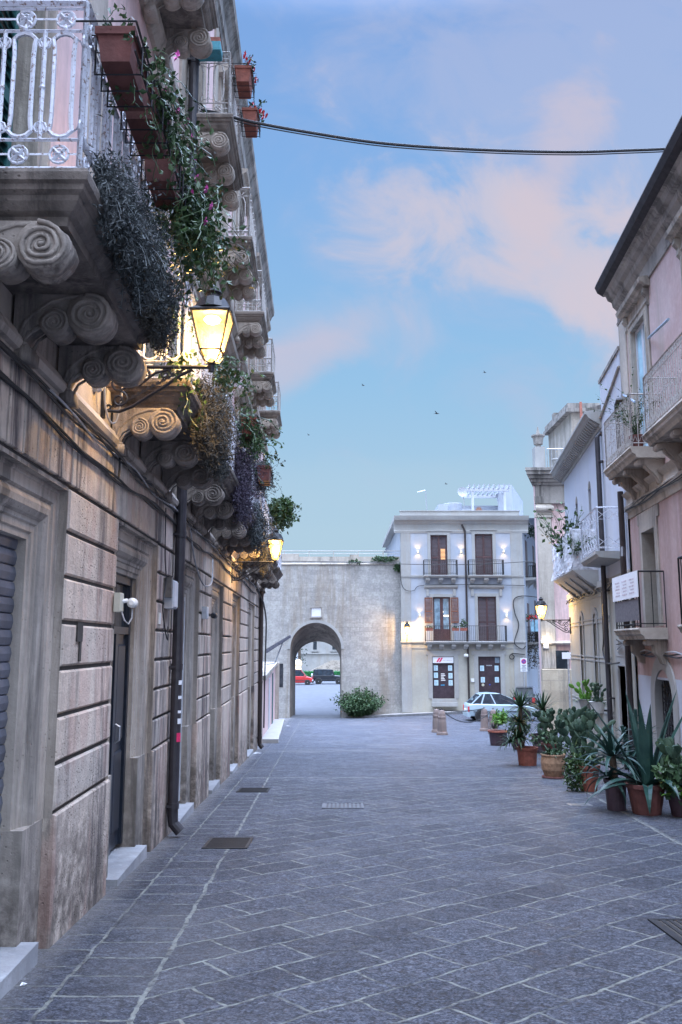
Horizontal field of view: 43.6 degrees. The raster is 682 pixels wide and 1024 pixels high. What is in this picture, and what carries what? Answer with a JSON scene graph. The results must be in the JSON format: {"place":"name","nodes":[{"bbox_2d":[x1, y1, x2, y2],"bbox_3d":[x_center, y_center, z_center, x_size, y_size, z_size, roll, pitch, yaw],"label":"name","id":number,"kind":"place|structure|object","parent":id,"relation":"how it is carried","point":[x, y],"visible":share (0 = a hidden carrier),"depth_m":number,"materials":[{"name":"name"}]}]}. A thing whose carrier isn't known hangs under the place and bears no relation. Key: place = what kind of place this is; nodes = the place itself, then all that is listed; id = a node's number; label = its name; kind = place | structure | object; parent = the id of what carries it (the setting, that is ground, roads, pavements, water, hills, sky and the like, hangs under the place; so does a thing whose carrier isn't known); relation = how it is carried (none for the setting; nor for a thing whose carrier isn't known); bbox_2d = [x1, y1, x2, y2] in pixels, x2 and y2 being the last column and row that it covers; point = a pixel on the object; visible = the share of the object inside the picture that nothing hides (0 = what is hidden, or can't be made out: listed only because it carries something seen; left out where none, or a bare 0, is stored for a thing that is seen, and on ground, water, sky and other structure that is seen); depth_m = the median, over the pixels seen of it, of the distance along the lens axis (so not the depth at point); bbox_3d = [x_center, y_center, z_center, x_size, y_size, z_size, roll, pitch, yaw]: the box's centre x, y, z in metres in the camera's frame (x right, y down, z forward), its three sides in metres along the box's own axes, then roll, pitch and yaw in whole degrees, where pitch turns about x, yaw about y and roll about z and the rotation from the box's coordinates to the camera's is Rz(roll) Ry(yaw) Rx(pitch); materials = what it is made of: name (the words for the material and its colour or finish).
{"place":"outdoors","nodes":[
{"label":"outdoors","id":0,"kind":"place"},
{"bbox_2d":[290,681,340,717],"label":"road","id":1,"kind":"structure","parent":0,"point":[312,700],"depth_m":73.28,"materials":[{"name":"asphalt"}]},
{"bbox_2d":[295,669,313,684],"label":"car","id":2,"kind":"object","parent":1,"relation":"on","point":[301,676],"visible":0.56,"depth_m":101.36,"materials":[{"name":"paint"}]},
{"bbox_2d":[311,669,339,683],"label":"black jeep","id":3,"kind":"object","parent":1,"relation":"on","point":[318,676],"visible":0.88,"depth_m":103.36,"materials":[{"name":"paint"}]},
{"bbox_2d":[301,642,339,670],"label":"pale building","id":4,"kind":"structure","parent":0,"point":[321,655],"depth_m":126.17,"materials":[{"name":"paint"}]},
{"bbox_2d":[0,653,681,1023],"bbox_3d":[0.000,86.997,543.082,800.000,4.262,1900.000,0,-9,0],"label":"ground","id":5,"kind":"structure","parent":0,"point":[464,873],"depth_m":6.58,"materials":[{"name":"stone"}]},
{"bbox_2d":[0,0,282,998],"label":"town house","id":6,"kind":"structure","parent":5,"relation":"on","point":[124,748],"depth_m":6.37,"materials":[{"name":"stone"}]},
{"bbox_2d":[103,387,122,423],"bbox_3d":[-1.815,-1.107,6.849,0.083,0.814,0.316,0,-9,3],"label":"cable","id":7,"kind":"object","parent":6,"relation":"attached to","point":[105,407],"visible":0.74,"depth_m":6.74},
{"bbox_2d":[76,12,157,112],"bbox_3d":[-1.117,-2.288,4.332,0.341,0.342,0.492,0,-9,0],"label":"flower box","id":8,"kind":"object","parent":6,"relation":"attached to","point":[119,57],"visible":0.95,"depth_m":4.18,"materials":[{"name":"ceramic"}]},
{"bbox_2d":[96,2,166,138],"bbox_3d":[-1.068,-2.197,4.425,0.312,0.488,0.750,0,-9,0],"label":"trailing ivy","id":9,"kind":"object","parent":8,"relation":"attached to","point":[148,78],"visible":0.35,"depth_m":4.26,"materials":[{"name":"green plant"}]},
{"bbox_2d":[108,574,131,855],"bbox_3d":[-2.147,1.886,8.041,0.109,2.580,1.102,0,-9,-2],"label":"door","id":10,"kind":"structure","parent":6,"relation":"in","point":[121,647],"depth_m":8.31,"materials":[{"name":"paint"}]},
{"bbox_2d":[113,593,137,624],"bbox_3d":[-1.825,0.821,7.221,0.231,0.266,0.122,6,-11,-35],"label":"wall lamp","id":11,"kind":"object","parent":6,"relation":"attached to","point":[119,600],"visible":1,"depth_m":7.19,"materials":[{"name":"beige plastic"}]},
{"bbox_2d":[0,377,252,592],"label":"cable","id":12,"kind":"object","parent":6,"relation":"attached to","point":[74,443],"visible":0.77,"depth_m":5.99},
{"bbox_2d":[0,373,255,593],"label":"cable","id":13,"kind":"object","parent":6,"relation":"attached to","point":[27,396],"visible":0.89,"depth_m":5.90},
{"bbox_2d":[0,370,255,592],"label":"cable","id":14,"kind":"object","parent":6,"relation":"attached to","point":[119,479],"visible":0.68,"depth_m":7.13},
{"bbox_2d":[0,346,259,591],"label":"cable","id":15,"kind":"object","parent":6,"relation":"attached to","point":[22,366],"visible":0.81,"depth_m":5.96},
{"bbox_2d":[0,348,259,590],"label":"cable","id":16,"kind":"object","parent":6,"relation":"attached to","point":[77,418],"visible":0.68,"depth_m":6.55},
{"bbox_2d":[0,342,260,590],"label":"cable","id":17,"kind":"object","parent":6,"relation":"attached to","point":[74,411],"visible":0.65,"depth_m":6.71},
{"bbox_2d":[0,340,261,590],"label":"cable","id":18,"kind":"object","parent":6,"relation":"attached to","point":[47,387],"visible":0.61,"depth_m":6.46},
{"bbox_2d":[82,141,188,358],"bbox_3d":[-1.119,-1.439,5.004,0.423,0.815,1.921,0,-9,0],"label":"hanging shrub","id":19,"kind":"object","parent":6,"relation":"hanging from","point":[138,253],"visible":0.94,"depth_m":4.55,"materials":[{"name":"plant"}]},
{"bbox_2d":[116,50,188,158],"bbox_3d":[-1.091,-2.298,4.843,0.413,0.418,0.561,0,-9,0],"label":"flower box","id":20,"kind":"object","parent":6,"relation":"attached to","point":[140,129],"visible":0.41,"depth_m":4.77,"materials":[{"name":"ceramic"}]},
{"bbox_2d":[131,294,181,367],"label":"hanging shrub","id":21,"kind":"object","parent":6,"relation":"hanging from","point":[146,324],"visible":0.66,"depth_m":5.50,"materials":[{"name":"plant"}]},
{"bbox_2d":[135,141,190,209],"bbox_3d":[-1.109,-2.179,5.418,0.418,0.418,0.452,0,-9,0],"label":"flower box","id":22,"kind":"object","parent":6,"relation":"attached to","point":[162,164],"visible":0.41,"depth_m":5.28,"materials":[{"name":"ceramic"}]},
{"bbox_2d":[172,117,212,235],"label":"pink flowers","id":23,"kind":"object","parent":22,"relation":"in","point":[205,190],"visible":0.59,"depth_m":5.44,"materials":[{"name":"green plant"}]},
{"bbox_2d":[162,508,168,639],"bbox_3d":[-1.941,0.699,9.528,0.036,1.457,0.367,0,-9,0],"label":"cable","id":24,"kind":"object","parent":6,"relation":"attached to","point":[167,636],"visible":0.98,"depth_m":9.42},
{"bbox_2d":[100,285,234,418],"bbox_3d":[-1.400,-1.306,6.902,1.032,1.120,0.325,0,-9,0],"label":"wall lantern","id":25,"kind":"object","parent":6,"relation":"attached to","point":[216,310],"depth_m":6.86,"materials":[{"name":"black metal"}]},
{"bbox_2d":[163,577,177,608],"bbox_3d":[-1.929,0.925,9.673,0.117,0.340,0.360,0,-9,0],"label":"meter box","id":26,"kind":"object","parent":6,"relation":"attached to","point":[171,597],"visible":0.94,"depth_m":9.56,"materials":[{"name":"grey plastic"}]},
{"bbox_2d":[124,47,217,213],"bbox_3d":[-0.958,-2.108,4.956,0.541,0.674,1.122,0,-9,0],"label":"trailing ivy","id":27,"kind":"object","parent":6,"relation":"attached to","point":[168,96],"visible":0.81,"depth_m":4.82,"materials":[{"name":"green plant"}]},
{"bbox_2d":[158,349,206,430],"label":"trailing ivy","id":28,"kind":"object","parent":6,"relation":"attached to","point":[181,360],"visible":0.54,"depth_m":7.20,"materials":[{"name":"green plant"}]},
{"bbox_2d":[142,275,224,379],"bbox_3d":[-1.371,-1.430,7.273,0.868,1.158,1.524,3,-9,-19],"label":"trailing ivy","id":29,"kind":"object","parent":6,"relation":"attached to","point":[201,326],"visible":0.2,"depth_m":7.41,"materials":[{"name":"green plant"}]},
{"bbox_2d":[142,173,256,316],"bbox_3d":[-1.035,-1.830,5.775,0.882,0.881,1.152,0,-9,0],"label":"trailing ivy","id":30,"kind":"object","parent":6,"relation":"attached to","point":[196,244],"visible":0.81,"depth_m":5.67,"materials":[{"name":"green plant"}]},
{"bbox_2d":[190,529,212,586],"bbox_3d":[-1.998,0.747,12.433,0.070,0.676,2.419,0,-9,-1],"label":"cable","id":31,"kind":"object","parent":6,"relation":"attached to","point":[196,564],"visible":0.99,"depth_m":11.75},
{"bbox_2d":[202,606,217,618],"bbox_3d":[-1.970,1.515,12.819,0.207,0.180,0.300,0,-9,0],"label":"security camera","id":32,"kind":"object","parent":6,"relation":"attached to","point":[205,612],"visible":1,"depth_m":12.69,"materials":[{"name":"grey plastic"}]},
{"bbox_2d":[198,37,222,61],"bbox_3d":[-1.705,-5.981,11.013,0.336,0.200,0.230,0,-9,0],"label":"flower box","id":33,"kind":"object","parent":6,"relation":"attached to","point":[216,55],"visible":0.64,"depth_m":10.96,"materials":[{"name":"teal plastic"}]},
{"bbox_2d":[181,364,245,489],"bbox_3d":[-1.217,-0.800,8.636,0.584,1.114,2.009,0,-9,0],"label":"hanging shrub","id":34,"kind":"object","parent":6,"relation":"hanging from","point":[211,432],"visible":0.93,"depth_m":8.12,"materials":[{"name":"plant"}]},
{"bbox_2d":[213,388,233,487],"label":"hanging shrub","id":35,"kind":"object","parent":6,"relation":"hanging from","point":[225,471],"visible":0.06,"depth_m":9.39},
{"bbox_2d":[211,355,263,419],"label":"trailing ivy","id":36,"kind":"object","parent":6,"relation":"attached to","point":[235,379],"visible":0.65,"depth_m":9.28,"materials":[{"name":"green plant"}]},
{"bbox_2d":[231,50,258,98],"bbox_3d":[-1.316,-5.871,11.496,0.389,0.481,0.548,0,-9,0],"label":"flower box","id":37,"kind":"object","parent":6,"relation":"attached to","point":[244,80],"visible":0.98,"depth_m":11.35,"materials":[{"name":"ceramic"}]},
{"bbox_2d":[229,436,266,535],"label":"hanging shrub","id":38,"kind":"object","parent":6,"relation":"hanging from","point":[243,470],"visible":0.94,"depth_m":11.76,"materials":[{"name":"plant"}]},
{"bbox_2d":[237,404,266,441],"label":"trailing ivy","id":39,"kind":"object","parent":6,"relation":"attached to","point":[249,432],"visible":0.47,"depth_m":11.71,"materials":[{"name":"plant"}]},
{"bbox_2d":[238,99,267,137],"bbox_3d":[-1.286,-5.718,12.387,0.459,0.451,0.538,0,-9,0],"label":"flower box","id":40,"kind":"object","parent":6,"relation":"attached to","point":[252,112],"visible":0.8,"depth_m":12.24,"materials":[{"name":"ceramic"}]},
{"bbox_2d":[231,527,283,582],"bbox_3d":[-1.671,0.859,17.070,1.032,1.120,0.325,0,-9,0],"label":"wall lantern","id":41,"kind":"object","parent":6,"relation":"attached to","point":[275,540],"depth_m":17.03,"materials":[{"name":"black metal"}]},
{"bbox_2d":[235,413,283,483],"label":"trailing ivy","id":42,"kind":"object","parent":6,"relation":"attached to","point":[255,445],"visible":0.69,"depth_m":11.74,"materials":[{"name":"green plant"}]},
{"bbox_2d":[256,589,266,727],"bbox_3d":[-2.327,4.468,25.264,0.148,4.123,4.113,0,-9,-2],"label":"drainpipe","id":43,"kind":"object","parent":6,"relation":"attached to","point":[265,657],"visible":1,"depth_m":27.05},
{"bbox_2d":[246,500,277,565],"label":"hanging shrub","id":44,"kind":"object","parent":6,"relation":"hanging from","point":[259,536],"visible":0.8,"depth_m":15.15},
{"bbox_2d":[254,455,281,511],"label":"hanging shrub","id":45,"kind":"object","parent":6,"relation":"hanging from","point":[264,489],"visible":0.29,"depth_m":15.75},
{"bbox_2d":[254,454,285,485],"bbox_3d":[-1.295,-0.785,15.278,0.592,0.589,0.718,0,-9,0],"label":"flower box","id":46,"kind":"object","parent":6,"relation":"attached to","point":[266,479],"visible":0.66,"depth_m":15.01,"materials":[{"name":"ceramic"}]},
{"bbox_2d":[258,517,281,575],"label":"hanging shrub","id":47,"kind":"object","parent":6,"relation":"hanging from","point":[263,568],"visible":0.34,"depth_m":18.11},
{"bbox_2d":[268,499,300,533],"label":"trailing ivy","id":48,"kind":"object","parent":6,"relation":"attached to","point":[277,507],"visible":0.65,"depth_m":21.06,"materials":[{"name":"green plant"}]},
{"bbox_2d":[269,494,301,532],"bbox_3d":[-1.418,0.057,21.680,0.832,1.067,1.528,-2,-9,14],"label":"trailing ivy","id":49,"kind":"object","parent":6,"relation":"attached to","point":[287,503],"visible":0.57,"depth_m":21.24,"materials":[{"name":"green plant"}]},
{"bbox_2d":[198,104,664,152],"bbox_3d":[2.103,-5.579,12.487,8.559,0.798,0.220,2,-9,-13],"label":"street cable","id":50,"kind":"object","parent":6,"relation":"attached to","point":[428,146],"visible":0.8,"depth_m":12.31,"materials":[{"name":"rubber"}]},
{"bbox_2d":[200,110,663,154],"bbox_3d":[2.107,-5.534,12.481,8.546,0.772,0.198,2,-9,-13],"label":"street cable","id":51,"kind":"object","parent":6,"relation":"attached to","point":[438,150],"visible":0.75,"depth_m":12.32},
{"bbox_2d":[201,837,252,848],"bbox_3d":[-1.220,3.591,9.233,0.480,0.068,0.650,0,-9,0],"label":"drain grate","id":52,"kind":"object","parent":5,"relation":"on","point":[227,842],"visible":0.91,"depth_m":9.19,"materials":[{"name":"black metal"}]},
{"bbox_2d":[236,788,270,791],"bbox_3d":[-1.460,4.654,14.255,0.520,0.065,0.600,0,-9,0],"label":"drain grate","id":53,"kind":"object","parent":5,"relation":"on","point":[253,789],"visible":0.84,"depth_m":14.22,"materials":[{"name":"black metal"}]},
{"bbox_2d":[262,662,284,742],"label":"pink building","id":54,"kind":"structure","parent":5,"relation":"on","point":[272,729],"depth_m":36.81,"materials":[{"name":"paint"}]},
{"bbox_2d":[268,678,269,728],"bbox_3d":[-3.020,8.398,35.836,0.030,2.800,1.404,0,-9,-3],"label":"metal door","id":55,"kind":"structure","parent":54,"relation":"in","point":[269,678],"depth_m":35.57,"materials":[{"name":"white metal"}]},
{"bbox_2d":[266,635,290,664],"bbox_3d":[-2.467,5.464,33.812,0.952,1.164,0.500,0,-9,0],"label":"folded awning","id":56,"kind":"object","parent":54,"relation":"on","point":[272,647],"visible":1,"depth_m":33.63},
{"bbox_2d":[263,551,401,717],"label":"city gate","id":57,"kind":"structure","parent":5,"relation":"on","point":[350,613],"depth_m":56.25,"materials":[{"name":"stone"}]},
{"bbox_2d":[371,555,398,562],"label":"wall weeds","id":58,"kind":"object","parent":57,"relation":"attached to","point":[387,559],"depth_m":56.56,"materials":[{"name":"green plant"}]},
{"bbox_2d":[322,803,363,808],"bbox_3d":[0.025,4.234,12.271,0.590,0.062,0.550,0,-9,0],"label":"drain grate","id":59,"kind":"object","parent":5,"relation":"on","point":[342,805],"visible":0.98,"depth_m":12.20,"materials":[{"name":"metal"}]},
{"bbox_2d":[329,686,388,717],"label":"bush","id":60,"kind":"object","parent":5,"relation":"on","point":[356,705],"visible":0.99,"depth_m":54.21,"materials":[{"name":"green plant"}]},
{"bbox_2d":[346,712,462,717],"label":"kerb","id":61,"kind":"structure","parent":5,"relation":"on","point":[396,715],"depth_m":53.30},
{"bbox_2d":[431,707,438,732],"bbox_3d":[3.920,8.535,35.005,0.450,1.014,0.439,0,-9,0],"label":"stone bollard","id":62,"kind":"object","parent":5,"relation":"on","point":[435,722],"visible":0.8,"depth_m":34.88,"materials":[{"name":"beige stone"}]},
{"bbox_2d":[436,708,447,734],"bbox_3d":[3.900,8.100,32.947,0.450,1.014,0.439,0,-9,0],"label":"stone bollard","id":63,"kind":"object","parent":5,"relation":"on","point":[442,728],"visible":0.98,"depth_m":32.81,"materials":[{"name":"beige stone"}]},
{"bbox_2d":[382,484,540,712],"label":"corner palazzo","id":64,"kind":"structure","parent":5,"relation":"on","point":[439,670],"depth_m":55.81,"materials":[{"name":"white paint"}]},
{"bbox_2d":[293,561,531,564],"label":"street cable","id":65,"kind":"object","parent":64,"relation":"attached to","point":[411,564],"visible":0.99,"depth_m":55.48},
{"bbox_2d":[433,597,450,639],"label":"balcony door","id":66,"kind":"structure","parent":64,"relation":"in","point":[441,605],"depth_m":55.73,"materials":[{"name":"brown paint"}]},
{"bbox_2d":[432,657,453,697],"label":"shop door","id":67,"kind":"structure","parent":64,"relation":"in","point":[443,689],"depth_m":55.08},
{"bbox_2d":[400,565,524,590],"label":"facade cable","id":68,"kind":"object","parent":64,"relation":"attached to","point":[454,584],"visible":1,"depth_m":55.81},
{"bbox_2d":[458,487,466,507],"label":"satellite dish","id":69,"kind":"object","parent":64,"relation":"on","point":[462,491],"visible":1,"depth_m":58.19,"materials":[{"name":"white metal"}]},
{"bbox_2d":[478,657,500,693],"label":"shop door","id":70,"kind":"structure","parent":64,"relation":"in","point":[489,672],"depth_m":55.16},
{"bbox_2d":[525,523,534,538],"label":"roof cactus","id":71,"kind":"object","parent":64,"relation":"on","point":[531,531],"visible":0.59,"depth_m":58.04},
{"bbox_2d":[526,632,539,668],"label":"wall vine","id":72,"kind":"object","parent":64,"relation":"attached to","point":[535,649],"depth_m":56.65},
{"bbox_2d":[479,707,488,730],"bbox_3d":[6.100,8.805,36.279,0.450,1.014,0.439,0,-9,0],"label":"stone bollard","id":73,"kind":"object","parent":5,"relation":"on","point":[484,723],"visible":0.89,"depth_m":36.14,"materials":[{"name":"beige stone"}]},
{"bbox_2d":[486,708,507,745],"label":"potted bush","id":74,"kind":"object","parent":5,"relation":"on","point":[495,734],"visible":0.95,"depth_m":26.40,"materials":[{"name":"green plant"}]},
{"bbox_2d":[463,692,536,721],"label":"hatchback car","id":75,"kind":"object","parent":5,"relation":"on","point":[488,701],"visible":0.58,"depth_m":48.35,"materials":[{"name":"white paint"}]},
{"bbox_2d":[504,714,530,749],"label":"potted bush","id":76,"kind":"object","parent":5,"relation":"on","point":[515,727],"visible":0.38,"depth_m":24.46,"materials":[{"name":"green plant"}]},
{"bbox_2d":[497,687,541,765],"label":"potted yucca","id":77,"kind":"object","parent":5,"relation":"on","point":[527,755],"visible":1,"depth_m":19.15,"materials":[{"name":"plant"}]},
{"bbox_2d":[520,658,526,686],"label":"parking sign","id":78,"kind":"object","parent":5,"relation":"on","point":[523,664],"visible":0.98,"depth_m":52.94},
{"bbox_2d":[513,686,538,708],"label":"suv","id":79,"kind":"object","parent":5,"relation":"on","point":[524,690],"visible":0.16,"depth_m":52.37,"materials":[{"name":"black paint"}]},
{"bbox_2d":[522,692,560,753],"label":"potted yucca","id":80,"kind":"object","parent":5,"relation":"on","point":[542,705],"visible":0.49,"depth_m":22.95,"materials":[{"name":"plant"}]},
{"bbox_2d":[525,427,572,732],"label":"corner house","id":81,"kind":"structure","parent":5,"relation":"on","point":[548,490],"depth_m":35.93,"materials":[{"name":"beige paint"}]},
{"bbox_2d":[556,651,569,668],"bbox_3d":[9.194,6.696,35.320,0.550,1.900,0.019,0,-9,0],"label":"window","id":82,"kind":"structure","parent":81,"relation":"in","point":[561,663],"depth_m":35.39,"materials":[{"name":"black glass"}]},
{"bbox_2d":[530,707,567,751],"bbox_3d":[5.071,5.398,20.757,0.916,1.238,0.747,-7,-11,39],"label":"potted prickly pear","id":83,"kind":"object","parent":5,"relation":"on","point":[548,719],"visible":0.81,"depth_m":20.85,"materials":[{"name":"plant"}]},
{"bbox_2d":[537,733,565,778],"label":"potted cactus","id":84,"kind":"object","parent":5,"relation":"on","point":[552,763],"visible":0.97,"depth_m":16.26,"materials":[{"name":"ceramic"}]},
{"bbox_2d":[562,652,570,738],"bbox_3d":[8.080,6.510,30.351,0.340,3.032,0.080,0,-9,0],"label":"sign post","id":85,"kind":"object","parent":5,"relation":"on","point":[566,655],"visible":0.72,"depth_m":30.50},
{"bbox_2d":[543,402,599,466],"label":"roof tower","id":86,"kind":"structure","parent":5,"relation":"on","point":[560,426],"depth_m":46.71,"materials":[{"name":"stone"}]},
{"bbox_2d":[557,706,593,759],"bbox_3d":[4.695,4.559,17.082,0.770,1.353,0.527,-3,-9,17],"label":"potted prickly pear","id":87,"kind":"object","parent":5,"relation":"on","point":[575,740],"visible":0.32,"depth_m":16.99,"materials":[{"name":"plant"}]},
{"bbox_2d":[554,709,615,791],"bbox_3d":[4.127,4.021,14.302,0.987,1.386,0.664,0,-9,0],"label":"potted prickly pear","id":88,"kind":"object","parent":5,"relation":"on","point":[575,764],"visible":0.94,"depth_m":14.26,"materials":[{"name":"plant"}]},
{"bbox_2d":[550,346,638,772],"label":"white house","id":89,"kind":"structure","parent":5,"relation":"on","point":[578,468],"depth_m":20.11,"materials":[{"name":"paint"}]},
{"bbox_2d":[535,597,570,633],"bbox_3d":[6.421,3.127,25.826,1.032,1.120,0.325,0,-9,0],"label":"wall lantern","id":90,"kind":"object","parent":89,"relation":"attached to","point":[540,603],"depth_m":25.79,"materials":[{"name":"black metal"}]},
{"bbox_2d":[533,500,586,569],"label":"balcony shrub","id":91,"kind":"object","parent":89,"relation":"on","point":[559,548],"visible":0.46,"depth_m":22.76,"materials":[{"name":"green plant"}]},
{"bbox_2d":[551,527,597,580],"bbox_3d":[5.936,1.175,22.845,0.685,1.087,3.950,0,-9,0],"label":"plastic sheet","id":92,"kind":"object","parent":89,"relation":"on","point":[576,535],"visible":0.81,"depth_m":20.97,"materials":[{"name":"white"}]},
{"bbox_2d":[554,528,594,567],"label":"balcony shrub","id":93,"kind":"object","parent":89,"relation":"on","point":[569,540],"visible":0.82,"depth_m":20.86,"materials":[{"name":"green plant"}]},
{"bbox_2d":[569,679,593,709],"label":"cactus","id":94,"kind":"object","parent":89,"relation":"attached to","point":[583,701],"depth_m":21.47,"materials":[{"name":"plant"}]},
{"bbox_2d":[588,682,606,712],"bbox_3d":[5.984,4.315,19.841,0.668,0.707,0.672,0,-9,0],"label":"wall pot","id":95,"kind":"object","parent":89,"relation":"attached to","point":[597,703],"depth_m":19.77,"materials":[{"name":"white plastic"}]},
{"bbox_2d":[601,589,619,663],"bbox_3d":[5.996,2.470,19.211,0.109,1.887,2.347,-1,-9,9],"label":"facade cable","id":96,"kind":"object","parent":89,"relation":"attached to","point":[603,636],"visible":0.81,"depth_m":20.15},
{"bbox_2d":[572,723,646,810],"bbox_3d":[3.819,3.568,11.917,1.117,1.155,1.142,0,-9,0],"label":"potted yucca","id":97,"kind":"object","parent":5,"relation":"on","point":[615,798],"visible":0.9,"depth_m":11.86,"materials":[{"name":"plant"}]},
{"bbox_2d":[584,709,656,779],"bbox_3d":[4.333,3.686,12.906,1.271,1.350,1.190,0,-9,0],"label":"potted aloe","id":98,"kind":"object","parent":5,"relation":"on","point":[623,730],"visible":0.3,"depth_m":13.08,"materials":[{"name":"plant"}]},
{"bbox_2d":[580,691,681,815],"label":"potted agave","id":99,"kind":"object","parent":5,"relation":"on","point":[646,798],"visible":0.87,"depth_m":11.50,"materials":[{"name":"plant"}]},
{"bbox_2d":[595,115,681,778],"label":"pink house","id":100,"kind":"structure","parent":5,"relation":"on","point":[638,285],"depth_m":15.12,"materials":[{"name":"paint"}]},
{"bbox_2d":[588,367,663,445],"bbox_3d":[5.298,-1.831,15.206,1.106,1.465,1.641,2,-9,-15],"label":"balcony shrub","id":101,"kind":"object","parent":100,"relation":"on","point":[636,434],"visible":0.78,"depth_m":15.10,"materials":[{"name":"green plant"}]},
{"bbox_2d":[635,321,648,445],"bbox_3d":[5.798,-2.317,16.197,0.040,2.650,1.007,-1,-9,5],"label":"window","id":102,"kind":"structure","parent":100,"relation":"in","point":[639,334],"depth_m":16.55,"materials":[{"name":"glass"}]},
{"bbox_2d":[662,680,674,765],"bbox_3d":[5.821,3.853,14.908,0.079,2.160,1.085,-1,-9,5],"label":"arched door","id":103,"kind":"structure","parent":100,"relation":"in","point":[667,690],"depth_m":15.19,"materials":[{"name":"grey glass"}]},
{"bbox_2d":[648,918,681,944],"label":"drain grate","id":104,"kind":"object","parent":5,"relation":"on","point":[671,928],"visible":0.88,"depth_m":5.94,"materials":[{"name":"black metal"}]},
{"bbox_2d":[650,737,681,817],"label":"potted prickly pear","id":105,"kind":"object","parent":5,"relation":"on","point":[671,757],"visible":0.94,"depth_m":11.21,"materials":[{"name":"plant"}]},
{"bbox_2d":[235,0,681,556],"label":"sky","id":106,"kind":"structure","parent":0,"point":[408,276],"materials":[{"name":"blue"}]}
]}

